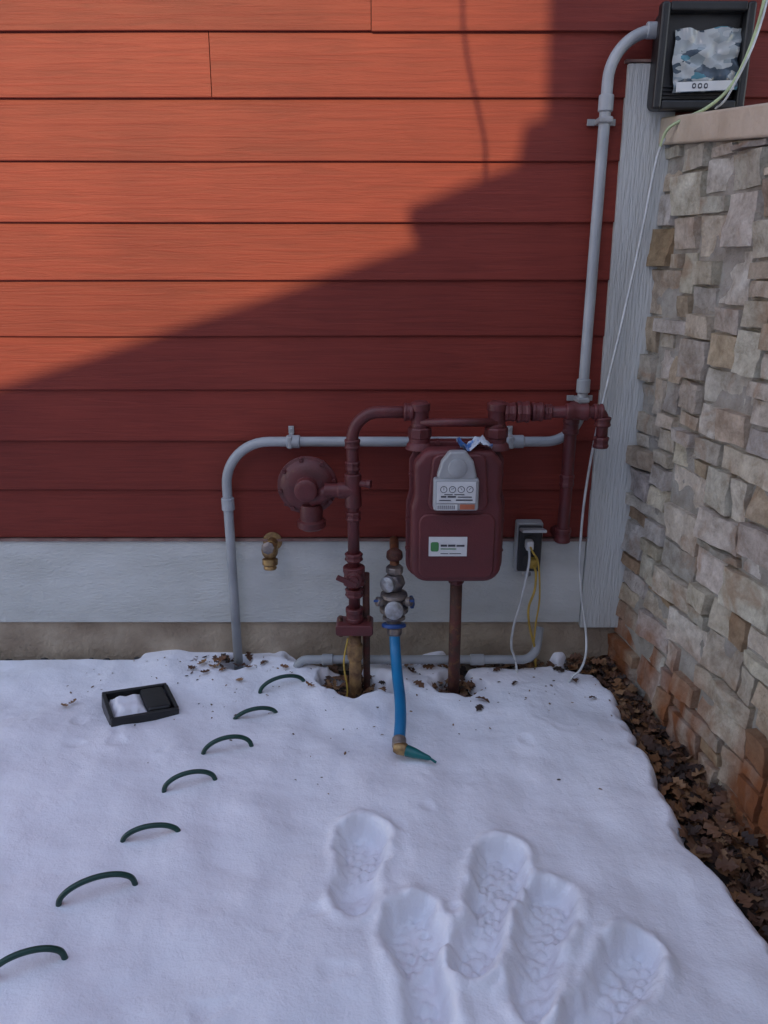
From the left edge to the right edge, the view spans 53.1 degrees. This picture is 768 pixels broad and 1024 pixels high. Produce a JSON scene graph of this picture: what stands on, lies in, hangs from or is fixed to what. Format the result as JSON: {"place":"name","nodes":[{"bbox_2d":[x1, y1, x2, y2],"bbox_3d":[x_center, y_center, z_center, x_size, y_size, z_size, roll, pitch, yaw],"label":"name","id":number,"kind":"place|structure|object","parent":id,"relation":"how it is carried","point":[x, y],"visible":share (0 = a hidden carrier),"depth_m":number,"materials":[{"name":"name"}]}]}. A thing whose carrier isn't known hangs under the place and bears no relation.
{"place":"outdoors","nodes":[
{"label":"outdoors","id":0,"kind":"place"},
{"bbox_2d":[329,670,767,942],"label":"ground","id":1,"kind":"structure","parent":0,"point":[724,879],"depth_m":2.10,"materials":[{"name":"soil"}]},
{"bbox_2d":[6,657,139,659],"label":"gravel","id":2,"kind":"structure","parent":1,"relation":"on","point":[135,658],"depth_m":2.84,"materials":[{"name":"gravel"}]},
{"bbox_2d":[0,674,304,966],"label":"coiled garden hose","id":3,"kind":"object","parent":1,"relation":"on","point":[61,952],"visible":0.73,"depth_m":1.93,"materials":[{"name":"rubber"}]},
{"bbox_2d":[0,650,767,1023],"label":"snow","id":4,"kind":"structure","parent":1,"relation":"on","point":[514,864],"depth_m":1.87,"materials":[{"name":"white snow"}]},
{"bbox_2d":[102,683,178,726],"bbox_3d":[-0.795,0.632,2.502,0.217,0.078,0.184,-9,20,-27],"label":"plastic tray","id":5,"kind":"object","parent":4,"relation":"on","point":[141,704],"visible":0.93,"depth_m":2.47,"materials":[{"name":"black plastic"}]},
{"bbox_2d":[389,636,436,763],"bbox_3d":[0.045,0.564,2.383,0.114,0.201,0.469,-4,18,-12],"label":"blue hose","id":6,"kind":"object","parent":4,"relation":"on","point":[401,746],"visible":1,"depth_m":2.35,"materials":[{"name":"plastic"}]},
{"bbox_2d":[61,652,767,943],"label":"fallen leaves","id":7,"kind":"object","parent":4,"relation":"on","point":[634,711],"visible":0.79,"depth_m":2.16,"materials":[{"name":"brown plant"}]},
{"bbox_2d":[324,401,610,697],"bbox_3d":[0.251,0.161,2.581,0.885,1.099,0.239,-1,18,-3],"label":"gas pipe","id":8,"kind":"object","parent":4,"relation":"on","point":[355,624],"visible":0.94,"depth_m":2.47,"materials":[{"name":"red metal"}]},
{"bbox_2d":[278,456,336,531],"bbox_3d":[-0.245,-0.076,2.514,0.192,0.241,0.232,0,18,0],"label":"gas regulator","id":9,"kind":"object","parent":8,"relation":"attached to","point":[302,480],"visible":1,"depth_m":2.44,"materials":[{"name":"red metal"}]},
{"bbox_2d":[405,400,508,580],"bbox_3d":[0.228,-0.054,2.410,0.323,0.583,0.232,0,18,0],"label":"gas meter","id":10,"kind":"object","parent":8,"relation":"attached to","point":[454,517],"visible":0.98,"depth_m":2.36,"materials":[{"name":"red metal"}]},
{"bbox_2d":[568,138,665,682],"bbox_3d":[0.701,-0.242,2.462,0.206,1.744,0.087,-10,20,-28],"label":"extension cord","id":11,"kind":"object","parent":4,"relation":"on","point":[608,380],"visible":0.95,"depth_m":2.45,"materials":[{"name":"white plastic"}]},
{"bbox_2d":[293,626,543,667],"bbox_3d":[0.127,0.551,2.737,0.903,0.260,0.092,-1,18,-4],"label":"ground conduit","id":12,"kind":"object","parent":1,"relation":"on","point":[470,659],"visible":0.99,"depth_m":2.71,"materials":[{"name":"grey plastic"}]},
{"bbox_2d":[607,138,767,857],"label":"stones","id":13,"kind":"object","parent":1,"relation":"on","point":[705,538],"visible":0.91,"depth_m":2.14,"materials":[{"name":"beige stone"}]},
{"bbox_2d":[618,139,767,795],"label":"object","id":14,"kind":"object","parent":1,"relation":"on","point":[731,257],"depth_m":2.23,"materials":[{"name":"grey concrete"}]},
{"bbox_2d":[659,103,767,144],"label":"cap","id":15,"kind":"object","parent":14,"relation":"on","point":[749,122],"visible":0.94,"depth_m":1.98,"materials":[{"name":"stone"}]},
{"bbox_3d":[0.000,-1.637,4.778,9.000,3.520,5.000,0,18,0],"label":"wall","id":16,"kind":"object","parent":1,"relation":"on","visible":0},
{"bbox_2d":[0,541,585,621],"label":"trim band","id":17,"kind":"object","parent":16,"relation":"attached to","point":[113,581],"depth_m":2.74,"materials":[{"name":"white paint"}]},
{"bbox_2d":[261,532,281,570],"bbox_3d":[-0.390,0.139,2.640,0.068,0.112,0.120,0,18,0],"label":"brass spigot","id":18,"kind":"object","parent":17,"relation":"attached to","point":[271,545],"visible":1,"depth_m":2.61,"materials":[{"name":"brown metal"}]},
{"bbox_2d":[0,537,586,540],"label":"drip flashing","id":19,"kind":"object","parent":16,"relation":"attached to","point":[213,539],"visible":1,"depth_m":2.68,"materials":[{"name":"metal"}]},
{"bbox_2d":[0,622,615,670],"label":"foundation","id":20,"kind":"object","parent":16,"relation":"attached to","point":[79,640],"depth_m":2.83,"materials":[{"name":"concrete"}]},
{"bbox_2d":[0,0,767,536],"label":"lap siding","id":21,"kind":"object","parent":16,"relation":"attached to","point":[316,218],"visible":0.76,"depth_m":2.39,"materials":[{"name":"red wood"}]},
{"bbox_2d":[374,536,414,636],"bbox_3d":[0.035,0.253,2.614,0.138,0.288,0.263,0,18,0],"label":"backflow preventer","id":22,"kind":"object","parent":16,"relation":"attached to","point":[393,601],"visible":1,"depth_m":2.53,"materials":[{"name":"grey metal"}]},
{"bbox_2d":[221,21,657,669],"bbox_3d":[0.118,-0.366,2.509,1.339,2.146,0.062,0,18,0],"label":"electrical conduit","id":23,"kind":"object","parent":16,"relation":"attached to","point":[605,121],"visible":0.91,"depth_m":2.48,"materials":[{"name":"grey plastic"}]},
{"bbox_2d":[513,519,546,576],"bbox_3d":[0.500,0.139,2.635,0.090,0.205,0.125,0,18,0],"label":"weatherproof outlet","id":24,"kind":"object","parent":16,"relation":"attached to","point":[529,532],"visible":0.81,"depth_m":2.63,"materials":[{"name":"grey plastic"}]},
{"bbox_2d":[510,547,530,672],"bbox_3d":[0.468,0.368,2.655,0.052,0.522,0.044,0,18,0],"label":"white cord","id":25,"kind":"object","parent":24,"relation":"attached to","point":[519,605],"visible":0.91,"depth_m":2.64,"materials":[{"name":"plastic"}]},
{"bbox_2d":[527,547,540,667],"bbox_3d":[0.528,0.348,2.667,0.092,0.492,0.048,-13,22,-35],"label":"yellow cord","id":26,"kind":"object","parent":24,"relation":"hanging from","point":[528,609],"visible":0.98,"depth_m":2.64,"materials":[{"name":"yellow plastic"}]},
{"bbox_2d":[578,63,674,626],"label":"corner trim","id":27,"kind":"structure","parent":16,"relation":"attached to","point":[608,518],"depth_m":2.47,"materials":[{"name":"white paint"}]},
{"bbox_2d":[624,59,650,63],"bbox_3d":[0.785,-1.310,2.236,0.170,0.008,0.035,0,18,0],"label":"corner trim cap","id":28,"kind":"object","parent":16,"relation":"attached to","point":[627,61],"visible":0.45,"depth_m":2.22,"materials":[{"name":"metal"}]},
{"bbox_2d":[659,0,767,146],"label":"string light cord","id":29,"kind":"object","parent":16,"relation":"hanging from","point":[751,44],"visible":0.97,"depth_m":2.10,"materials":[{"name":"white plastic"}]},
{"bbox_2d":[647,1,756,111],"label":"wall mounted light box","id":30,"kind":"object","parent":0,"point":[699,49],"visible":0.91,"depth_m":2.14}
]}

